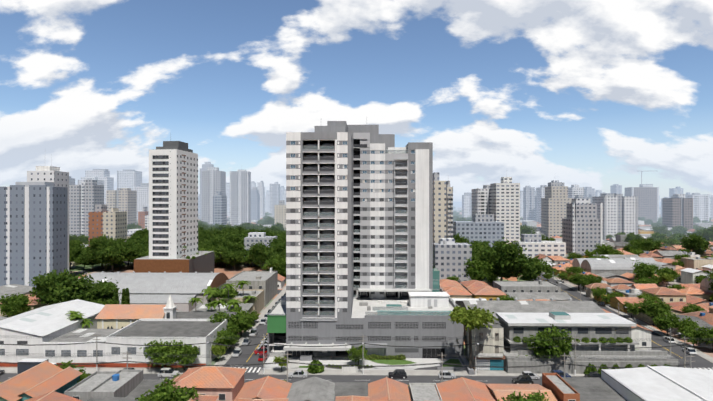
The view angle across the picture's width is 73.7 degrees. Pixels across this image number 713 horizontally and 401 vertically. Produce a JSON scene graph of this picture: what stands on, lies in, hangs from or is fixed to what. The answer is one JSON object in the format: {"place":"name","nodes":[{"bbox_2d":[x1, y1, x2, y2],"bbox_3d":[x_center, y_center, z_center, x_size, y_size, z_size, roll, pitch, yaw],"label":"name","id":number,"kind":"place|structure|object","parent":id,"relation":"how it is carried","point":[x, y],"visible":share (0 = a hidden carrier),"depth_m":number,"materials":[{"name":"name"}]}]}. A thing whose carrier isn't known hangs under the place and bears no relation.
{"place":"outdoors","nodes":[
{"label":"outdoors","id":0,"kind":"place"},
{"bbox_2d":[127,223,143,231],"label":"tree","id":1,"kind":"object","parent":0,"point":[133,226],"visible":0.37,"depth_m":493.69,"materials":[{"name":"green plant"}]},
{"bbox_2d":[134,141,213,272],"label":"tower","id":2,"kind":"structure","parent":0,"point":[173,198],"depth_m":229.35,"materials":[{"name":"paint"}]},
{"bbox_2d":[0,261,712,388],"bbox_3d":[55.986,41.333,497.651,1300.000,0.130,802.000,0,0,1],"label":"roads","id":3,"kind":"structure","parent":0,"point":[251,373],"depth_m":116.09,"materials":[{"name":"asphalt"}]},
{"bbox_2d":[17,359,56,373],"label":"truck","id":4,"kind":"object","parent":3,"relation":"on","point":[21,368],"visible":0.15,"depth_m":111.32,"materials":[{"name":"white metal"}]},
{"bbox_2d":[158,368,178,376],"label":"car","id":5,"kind":"object","parent":3,"relation":"on","point":[167,372],"visible":0.94,"depth_m":111.32,"materials":[{"name":"grey"}]},
{"bbox_2d":[232,348,241,356],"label":"car","id":6,"kind":"object","parent":3,"relation":"on","point":[237,352],"visible":1,"depth_m":126.31,"materials":[{"name":"grey"}]},
{"bbox_2d":[288,370,307,377],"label":"car","id":7,"kind":"object","parent":3,"relation":"on","point":[298,373],"visible":0.94,"depth_m":110.85,"materials":[{"name":"grey"}]},
{"bbox_2d":[388,369,406,378],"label":"car","id":8,"kind":"object","parent":3,"relation":"on","point":[398,373],"visible":1,"depth_m":110.42,"materials":[{"name":"grey"}]},
{"bbox_2d":[438,370,455,378],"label":"car","id":9,"kind":"object","parent":3,"relation":"on","point":[447,374],"visible":0.84,"depth_m":110.31,"materials":[{"name":"grey"}]},
{"bbox_2d":[512,375,533,383],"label":"car","id":10,"kind":"object","parent":3,"relation":"on","point":[523,379],"visible":0.86,"depth_m":106.72,"materials":[{"name":"grey"}]},
{"bbox_2d":[521,371,539,379],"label":"car","id":11,"kind":"object","parent":3,"relation":"on","point":[532,375],"visible":0.61,"depth_m":110.01,"materials":[{"name":"grey"}]},
{"bbox_2d":[552,370,571,376],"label":"car","id":12,"kind":"object","parent":3,"relation":"on","point":[560,373],"visible":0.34,"depth_m":109.86,"materials":[{"name":"blue"}]},
{"bbox_2d":[566,273,590,290],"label":"tree","id":13,"kind":"object","parent":3,"relation":"on","point":[575,279],"visible":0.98,"depth_m":215.28,"materials":[{"name":"green plant"}]},
{"bbox_2d":[584,371,600,377],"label":"car","id":14,"kind":"object","parent":3,"relation":"on","point":[593,374],"visible":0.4,"depth_m":109.95,"materials":[{"name":"grey"}]},
{"bbox_2d":[682,347,696,354],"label":"car","id":15,"kind":"object","parent":3,"relation":"on","point":[689,350],"visible":0.97,"depth_m":127.76,"materials":[{"name":"grey"}]},
{"bbox_2d":[0,202,712,370],"bbox_3d":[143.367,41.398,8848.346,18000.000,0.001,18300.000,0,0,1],"label":"ground","id":16,"kind":"structure","parent":0,"point":[228,272],"depth_m":252.33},
{"bbox_2d":[0,292,41,316],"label":"tree","id":17,"kind":"object","parent":16,"relation":"on","point":[13,305],"visible":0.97,"depth_m":157.44,"materials":[{"name":"green plant"}]},
{"bbox_2d":[0,166,68,286],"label":"towers","id":18,"kind":"structure","parent":16,"relation":"on","point":[34,224],"depth_m":191.87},
{"bbox_2d":[24,269,69,304],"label":"tree","id":19,"kind":"object","parent":16,"relation":"on","point":[39,287],"visible":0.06,"depth_m":162.32,"materials":[{"name":"green plant"}]},
{"bbox_2d":[31,269,98,304],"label":"tree","id":20,"kind":"object","parent":16,"relation":"on","point":[65,286],"visible":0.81,"depth_m":157.69,"materials":[{"name":"green plant"}]},
{"bbox_2d":[56,360,77,368],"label":"tree","id":21,"kind":"object","parent":16,"relation":"on","point":[66,365],"visible":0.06,"depth_m":101.12,"materials":[{"name":"green plant"}]},
{"bbox_2d":[67,313,84,321],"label":"palm tree","id":22,"kind":"object","parent":16,"relation":"on","point":[76,316],"visible":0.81,"depth_m":133.70,"materials":[{"name":"green plant"}]},
{"bbox_2d":[69,241,84,268],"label":"tree","id":23,"kind":"object","parent":16,"relation":"on","point":[75,250],"visible":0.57,"depth_m":285.14,"materials":[{"name":"green plant"}]},
{"bbox_2d":[76,234,87,243],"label":"tree","id":24,"kind":"object","parent":16,"relation":"on","point":[83,239],"visible":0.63,"depth_m":384.40,"materials":[{"name":"green plant"}]},
{"bbox_2d":[74,366,90,382],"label":"tree","id":25,"kind":"object","parent":16,"relation":"on","point":[84,375],"visible":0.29,"depth_m":100.96,"materials":[{"name":"green plant"}]},
{"bbox_2d":[80,318,93,328],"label":"palm tree","id":26,"kind":"object","parent":16,"relation":"on","point":[86,322],"visible":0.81,"depth_m":134.83,"materials":[{"name":"green plant"}]},
{"bbox_2d":[77,251,99,270],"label":"tree","id":27,"kind":"object","parent":16,"relation":"on","point":[88,259],"visible":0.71,"depth_m":273.43,"materials":[{"name":"green plant"}]},
{"bbox_2d":[77,280,120,302],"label":"tree","id":28,"kind":"object","parent":16,"relation":"on","point":[104,292],"visible":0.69,"depth_m":163.31,"materials":[{"name":"green plant"}]},
{"bbox_2d":[84,234,118,268],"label":"tree","id":29,"kind":"object","parent":16,"relation":"on","point":[102,237],"visible":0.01,"depth_m":286.42,"materials":[{"name":"green plant"}]},
{"bbox_2d":[84,236,123,270],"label":"tree","id":30,"kind":"object","parent":16,"relation":"on","point":[100,242],"visible":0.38,"depth_m":274.35,"materials":[{"name":"green plant"}]},
{"bbox_2d":[92,242,127,271],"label":"tree","id":31,"kind":"object","parent":16,"relation":"on","point":[115,255],"visible":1,"depth_m":270.90,"materials":[{"name":"green plant"}]},
{"bbox_2d":[113,288,118,303],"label":"cypress tree","id":32,"kind":"object","parent":16,"relation":"on","point":[116,298],"visible":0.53,"depth_m":152.43,"materials":[{"name":"green plant"}]},
{"bbox_2d":[124,288,129,303],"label":"cypress tree","id":33,"kind":"object","parent":16,"relation":"on","point":[127,297],"visible":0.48,"depth_m":152.87,"materials":[{"name":"green plant"}]},
{"bbox_2d":[119,239,148,268],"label":"tree","id":34,"kind":"object","parent":16,"relation":"on","point":[131,244],"visible":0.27,"depth_m":285.73,"materials":[{"name":"green plant"}]},
{"bbox_2d":[126,246,146,262],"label":"tree","id":35,"kind":"object","parent":16,"relation":"on","point":[137,252],"visible":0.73,"depth_m":280.85,"materials":[{"name":"green plant"}]},
{"bbox_2d":[124,234,148,245],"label":"tree","id":36,"kind":"object","parent":16,"relation":"on","point":[137,238],"visible":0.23,"depth_m":323.88,"materials":[{"name":"green plant"}]},
{"bbox_2d":[135,227,148,237],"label":"tree","id":37,"kind":"object","parent":16,"relation":"on","point":[145,232],"visible":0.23,"depth_m":378.65,"materials":[{"name":"green plant"}]},
{"bbox_2d":[139,339,181,368],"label":"tree","id":38,"kind":"object","parent":16,"relation":"on","point":[160,351],"visible":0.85,"depth_m":113.94,"materials":[{"name":"green plant"}]},
{"bbox_2d":[135,377,199,400],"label":"tree","id":39,"kind":"object","parent":16,"relation":"on","point":[168,391],"visible":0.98,"depth_m":83.01,"materials":[{"name":"green plant"}]},
{"bbox_2d":[171,341,199,369],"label":"tree","id":40,"kind":"object","parent":16,"relation":"on","point":[186,349],"visible":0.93,"depth_m":114.45,"materials":[{"name":"green plant"}]},
{"bbox_2d":[198,240,217,250],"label":"tree","id":41,"kind":"object","parent":16,"relation":"on","point":[207,246],"visible":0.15,"depth_m":294.41,"materials":[{"name":"green plant"}]},
{"bbox_2d":[205,229,224,238],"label":"tree","id":42,"kind":"object","parent":16,"relation":"on","point":[217,233],"visible":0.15,"depth_m":346.43,"materials":[{"name":"green plant"}]},
{"bbox_2d":[200,235,230,265],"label":"tree","id":43,"kind":"object","parent":16,"relation":"on","point":[220,240],"visible":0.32,"depth_m":296.27,"materials":[{"name":"green plant"}]},
{"bbox_2d":[207,298,227,311],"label":"palm tree","id":44,"kind":"object","parent":16,"relation":"on","point":[221,302],"visible":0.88,"depth_m":150.81,"materials":[{"name":"green plant"}]},
{"bbox_2d":[211,345,225,360],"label":"tree","id":45,"kind":"object","parent":16,"relation":"on","point":[219,351],"visible":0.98,"depth_m":121.38,"materials":[{"name":"green plant"}]},
{"bbox_2d":[213,331,225,347],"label":"tree","id":46,"kind":"object","parent":16,"relation":"on","point":[219,333],"visible":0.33,"depth_m":125.78,"materials":[{"name":"green plant"}]},
{"bbox_2d":[206,287,240,302],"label":"tree","id":47,"kind":"object","parent":16,"relation":"on","point":[219,294],"visible":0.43,"depth_m":170.32,"materials":[{"name":"green plant"}]},
{"bbox_2d":[208,310,242,333],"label":"tree","id":48,"kind":"object","parent":16,"relation":"on","point":[232,321],"visible":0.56,"depth_m":136.78,"materials":[{"name":"green plant"}]},
{"bbox_2d":[210,231,243,243],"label":"tree","id":49,"kind":"object","parent":16,"relation":"on","point":[236,238],"visible":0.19,"depth_m":309.36,"materials":[{"name":"green plant"}]},
{"bbox_2d":[217,328,238,353],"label":"tree","id":50,"kind":"object","parent":16,"relation":"on","point":[229,338],"visible":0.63,"depth_m":127.42,"materials":[{"name":"green plant"}]},
{"bbox_2d":[220,283,237,302],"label":"palm tree","id":51,"kind":"object","parent":16,"relation":"on","point":[229,286],"visible":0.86,"depth_m":163.91,"materials":[{"name":"green plant"}]},
{"bbox_2d":[213,240,247,268],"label":"tree","id":52,"kind":"object","parent":16,"relation":"on","point":[231,245],"visible":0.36,"depth_m":286.79,"materials":[{"name":"green plant"}]},
{"bbox_2d":[220,247,246,270],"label":"tree","id":53,"kind":"object","parent":16,"relation":"on","point":[232,257],"visible":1,"depth_m":277.42,"materials":[{"name":"green plant"}]},
{"bbox_2d":[226,299,240,309],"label":"palm tree","id":54,"kind":"object","parent":16,"relation":"on","point":[234,303],"visible":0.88,"depth_m":158.65,"materials":[{"name":"green plant"}]},
{"bbox_2d":[228,306,247,315],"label":"tree","id":55,"kind":"object","parent":16,"relation":"on","point":[244,312],"visible":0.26,"depth_m":152.86,"materials":[{"name":"green plant"}]},
{"bbox_2d":[231,316,249,337],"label":"tree","id":56,"kind":"object","parent":16,"relation":"on","point":[240,326],"visible":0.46,"depth_m":142.00,"materials":[{"name":"green plant"}]},
{"bbox_2d":[233,313,253,335],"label":"tree","id":57,"kind":"object","parent":16,"relation":"on","point":[250,319],"visible":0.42,"depth_m":144.16,"materials":[{"name":"green plant"}]},
{"bbox_2d":[238,222,259,229],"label":"tree","id":58,"kind":"object","parent":16,"relation":"on","point":[247,225],"visible":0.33,"depth_m":506.31,"materials":[{"name":"green plant"}]},
{"bbox_2d":[246,241,275,269],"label":"tree","id":59,"kind":"object","parent":16,"relation":"on","point":[259,253],"visible":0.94,"depth_m":267.88,"materials":[{"name":"green plant"}]},
{"bbox_2d":[264,216,273,224],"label":"tree","id":60,"kind":"object","parent":16,"relation":"on","point":[269,220],"visible":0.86,"depth_m":640.49,"materials":[{"name":"green plant"}]},
{"bbox_2d":[259,255,285,274],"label":"tree","id":61,"kind":"object","parent":16,"relation":"on","point":[278,263],"visible":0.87,"depth_m":237.31,"materials":[{"name":"green plant"}]},
{"bbox_2d":[267,236,285,248],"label":"tree","id":62,"kind":"object","parent":16,"relation":"on","point":[282,240],"visible":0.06,"depth_m":290.55,"materials":[{"name":"green plant"}]},
{"bbox_2d":[267,250,285,260],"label":"tree","id":63,"kind":"object","parent":16,"relation":"on","point":[281,254],"visible":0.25,"depth_m":270.76,"materials":[{"name":"green plant"}]},
{"bbox_2d":[269,242,285,252],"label":"tree","id":64,"kind":"object","parent":16,"relation":"on","point":[276,247],"visible":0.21,"depth_m":280.02,"materials":[{"name":"green plant"}]},
{"bbox_2d":[273,355,288,371],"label":"tree","id":65,"kind":"object","parent":16,"relation":"on","point":[282,359],"visible":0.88,"depth_m":114.06,"materials":[{"name":"green plant"}]},
{"bbox_2d":[307,360,323,373],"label":"shrub","id":66,"kind":"object","parent":16,"relation":"on","point":[315,369],"visible":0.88,"depth_m":113.80,"materials":[{"name":"green plant"}]},
{"bbox_2d":[0,207,712,400],"bbox_3d":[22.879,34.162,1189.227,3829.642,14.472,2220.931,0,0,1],"label":"low-rise buildings","id":67,"kind":"structure","parent":16,"relation":"on","point":[158,307],"depth_m":118.53,"materials":[{"name":"white paint"}]},
{"bbox_2d":[0,272,712,381],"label":"utility poles","id":68,"kind":"object","parent":16,"relation":"on","point":[376,337],"visible":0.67,"depth_m":111.86,"materials":[{"name":"white paint"}]},
{"bbox_2d":[345,344,368,364],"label":"tree","id":69,"kind":"object","parent":16,"relation":"on","point":[358,354],"visible":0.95,"depth_m":118.20,"materials":[{"name":"green plant"}]},
{"bbox_2d":[267,121,463,360],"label":"tower","id":70,"kind":"structure","parent":16,"relation":"on","point":[359,230],"depth_m":126.47,"materials":[{"name":"grey paint"}]},
{"bbox_2d":[69,162,712,283],"bbox_3d":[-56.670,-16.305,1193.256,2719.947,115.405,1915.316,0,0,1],"label":"background buildings","id":71,"kind":"structure","parent":16,"relation":"on","point":[579,220],"depth_m":465.46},
{"bbox_2d":[453,233,469,242],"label":"tree","id":72,"kind":"object","parent":16,"relation":"on","point":[457,238],"visible":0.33,"depth_m":324.27,"materials":[{"name":"green plant"}]},
{"bbox_2d":[448,304,498,367],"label":"tall tree","id":73,"kind":"object","parent":16,"relation":"on","point":[470,318],"visible":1,"depth_m":112.27,"materials":[{"name":"green plant"}]},
{"bbox_2d":[462,257,496,280],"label":"tree","id":74,"kind":"object","parent":16,"relation":"on","point":[476,268],"visible":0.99,"depth_m":220.13,"materials":[{"name":"green plant"}]},
{"bbox_2d":[470,237,526,280],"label":"tree","id":75,"kind":"object","parent":16,"relation":"on","point":[501,255],"visible":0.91,"depth_m":219.90,"materials":[{"name":"green plant"}]},
{"bbox_2d":[488,265,513,280],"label":"tree","id":76,"kind":"object","parent":16,"relation":"on","point":[506,276],"visible":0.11,"depth_m":225.60,"materials":[{"name":"green plant"}]},
{"bbox_2d":[493,294,515,300],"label":"tree","id":77,"kind":"object","parent":16,"relation":"on","point":[507,298],"visible":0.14,"depth_m":168.11,"materials":[{"name":"green plant"}]},
{"bbox_2d":[497,390,549,400],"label":"tree","id":78,"kind":"object","parent":16,"relation":"on","point":[531,397],"visible":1,"depth_m":81.40,"materials":[{"name":"green plant"}]},
{"bbox_2d":[520,224,536,235],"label":"tree","id":79,"kind":"object","parent":16,"relation":"on","point":[525,230],"visible":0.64,"depth_m":457.74,"materials":[{"name":"green plant"}]},
{"bbox_2d":[509,254,556,280],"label":"tree","id":80,"kind":"object","parent":16,"relation":"on","point":[530,269],"visible":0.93,"depth_m":215.77,"materials":[{"name":"green plant"}]},
{"bbox_2d":[527,324,575,360],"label":"tree","id":81,"kind":"object","parent":16,"relation":"on","point":[544,339],"visible":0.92,"depth_m":113.51,"materials":[{"name":"green plant"}]},
{"bbox_2d":[564,265,585,273],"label":"tree","id":82,"kind":"object","parent":16,"relation":"on","point":[571,269],"visible":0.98,"depth_m":243.13,"materials":[{"name":"green plant"}]},
{"bbox_2d":[568,252,583,259],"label":"tree","id":83,"kind":"object","parent":16,"relation":"on","point":[573,255],"visible":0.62,"depth_m":293.33,"materials":[{"name":"green plant"}]},
{"bbox_2d":[584,363,596,373],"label":"shrub","id":84,"kind":"object","parent":16,"relation":"on","point":[587,370],"visible":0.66,"depth_m":112.50,"materials":[{"name":"green plant"}]},
{"bbox_2d":[588,274,602,283],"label":"tree","id":85,"kind":"object","parent":16,"relation":"on","point":[593,279],"visible":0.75,"depth_m":217.78,"materials":[{"name":"green plant"}]},
{"bbox_2d":[591,286,607,298],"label":"tree","id":86,"kind":"object","parent":16,"relation":"on","point":[599,291],"visible":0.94,"depth_m":193.30,"materials":[{"name":"green plant"}]},
{"bbox_2d":[594,243,618,254],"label":"tree","id":87,"kind":"object","parent":16,"relation":"on","point":[602,249],"visible":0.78,"depth_m":305.76,"materials":[{"name":"green plant"}]},
{"bbox_2d":[605,291,623,297],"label":"tree","id":88,"kind":"object","parent":16,"relation":"on","point":[616,294],"visible":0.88,"depth_m":188.29,"materials":[{"name":"green plant"}]},
{"bbox_2d":[623,301,639,317],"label":"tree","id":89,"kind":"object","parent":16,"relation":"on","point":[632,308],"visible":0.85,"depth_m":166.52,"materials":[{"name":"green plant"}]},
{"bbox_2d":[622,232,643,241],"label":"tree","id":90,"kind":"object","parent":16,"relation":"on","point":[631,236],"visible":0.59,"depth_m":389.05,"materials":[{"name":"green plant"}]},
{"bbox_2d":[624,238,645,250],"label":"tree","id":91,"kind":"object","parent":16,"relation":"on","point":[638,242],"visible":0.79,"depth_m":355.62,"materials":[{"name":"green plant"}]},
{"bbox_2d":[628,247,644,255],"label":"tree","id":92,"kind":"object","parent":16,"relation":"on","point":[638,252],"visible":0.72,"depth_m":316.42,"materials":[{"name":"green plant"}]},
{"bbox_2d":[632,262,668,284],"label":"tree","id":93,"kind":"object","parent":16,"relation":"on","point":[643,270],"visible":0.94,"depth_m":222.06,"materials":[{"name":"green plant"}]},
{"bbox_2d":[637,292,663,301],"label":"tree","id":94,"kind":"object","parent":16,"relation":"on","point":[641,296],"visible":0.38,"depth_m":178.02,"materials":[{"name":"green plant"}]},
{"bbox_2d":[642,237,664,251],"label":"tree","id":95,"kind":"object","parent":16,"relation":"on","point":[649,244],"visible":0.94,"depth_m":350.68,"materials":[{"name":"green plant"}]},
{"bbox_2d":[635,297,673,325],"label":"tree","id":96,"kind":"object","parent":16,"relation":"on","point":[652,308],"visible":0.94,"depth_m":155.79,"materials":[{"name":"green plant"}]},
{"bbox_2d":[649,232,668,239],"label":"tree","id":97,"kind":"object","parent":16,"relation":"on","point":[657,235],"visible":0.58,"depth_m":410.47,"materials":[{"name":"green plant"}]},
{"bbox_2d":[650,224,668,234],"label":"tree","id":98,"kind":"object","parent":16,"relation":"on","point":[662,230],"visible":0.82,"depth_m":488.40,"materials":[{"name":"green plant"}]},
{"bbox_2d":[658,273,673,286],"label":"tree","id":99,"kind":"object","parent":16,"relation":"on","point":[667,278],"visible":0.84,"depth_m":225.99,"materials":[{"name":"green plant"}]},
{"bbox_2d":[652,311,680,335],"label":"tree","id":100,"kind":"object","parent":16,"relation":"on","point":[663,321],"visible":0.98,"depth_m":143.89,"materials":[{"name":"green plant"}]},
{"bbox_2d":[656,267,677,278],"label":"tree","id":101,"kind":"object","parent":16,"relation":"on","point":[665,269],"visible":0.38,"depth_m":232.48,"materials":[{"name":"green plant"}]},
{"bbox_2d":[658,238,679,244],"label":"tree","id":102,"kind":"object","parent":16,"relation":"on","point":[669,241],"visible":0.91,"depth_m":382.10,"materials":[{"name":"green plant"}]},
{"bbox_2d":[672,225,688,233],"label":"tree","id":103,"kind":"object","parent":16,"relation":"on","point":[677,229],"visible":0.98,"depth_m":522.39,"materials":[{"name":"green plant"}]},
{"bbox_2d":[676,316,700,331],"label":"tree","id":104,"kind":"object","parent":16,"relation":"on","point":[688,322],"visible":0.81,"depth_m":140.91,"materials":[{"name":"green plant"}]},
{"bbox_2d":[681,326,705,347],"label":"tree","id":105,"kind":"object","parent":16,"relation":"on","point":[690,333],"visible":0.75,"depth_m":132.97,"materials":[{"name":"green plant"}]},
{"bbox_2d":[680,302,706,312],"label":"tree","id":106,"kind":"object","parent":16,"relation":"on","point":[689,307],"visible":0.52,"depth_m":158.87,"materials":[{"name":"green plant"}]},
{"bbox_2d":[679,233,711,252],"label":"tree","id":107,"kind":"object","parent":16,"relation":"on","point":[693,242],"visible":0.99,"depth_m":339.34,"materials":[{"name":"green plant"}]},
{"bbox_2d":[693,326,712,351],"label":"tree","id":108,"kind":"object","parent":16,"relation":"on","point":[708,332],"visible":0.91,"depth_m":130.16,"materials":[{"name":"green plant"}]},
{"bbox_2d":[696,225,712,241],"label":"tree","id":109,"kind":"object","parent":16,"relation":"on","point":[707,234],"visible":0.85,"depth_m":396.07,"materials":[{"name":"green plant"}]},
{"bbox_2d":[703,269,712,290],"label":"tree","id":110,"kind":"object","parent":16,"relation":"on","point":[710,278],"visible":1,"depth_m":187.67,"materials":[{"name":"green plant"}]},
{"bbox_2d":[0,0,712,201],"label":"sky","id":111,"kind":"structure","parent":0,"point":[597,94],"materials":[{"name":"blue"}]},
{"bbox_2d":[262,355,473,374],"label":"plaza","id":112,"kind":"structure","parent":0,"point":[379,364],"depth_m":119.62,"materials":[{"name":"grey concrete"}]},
{"bbox_2d":[634,277,657,283],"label":"tree","id":113,"kind":"object","parent":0,"point":[645,281],"visible":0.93,"depth_m":215.16,"materials":[{"name":"green plant"}]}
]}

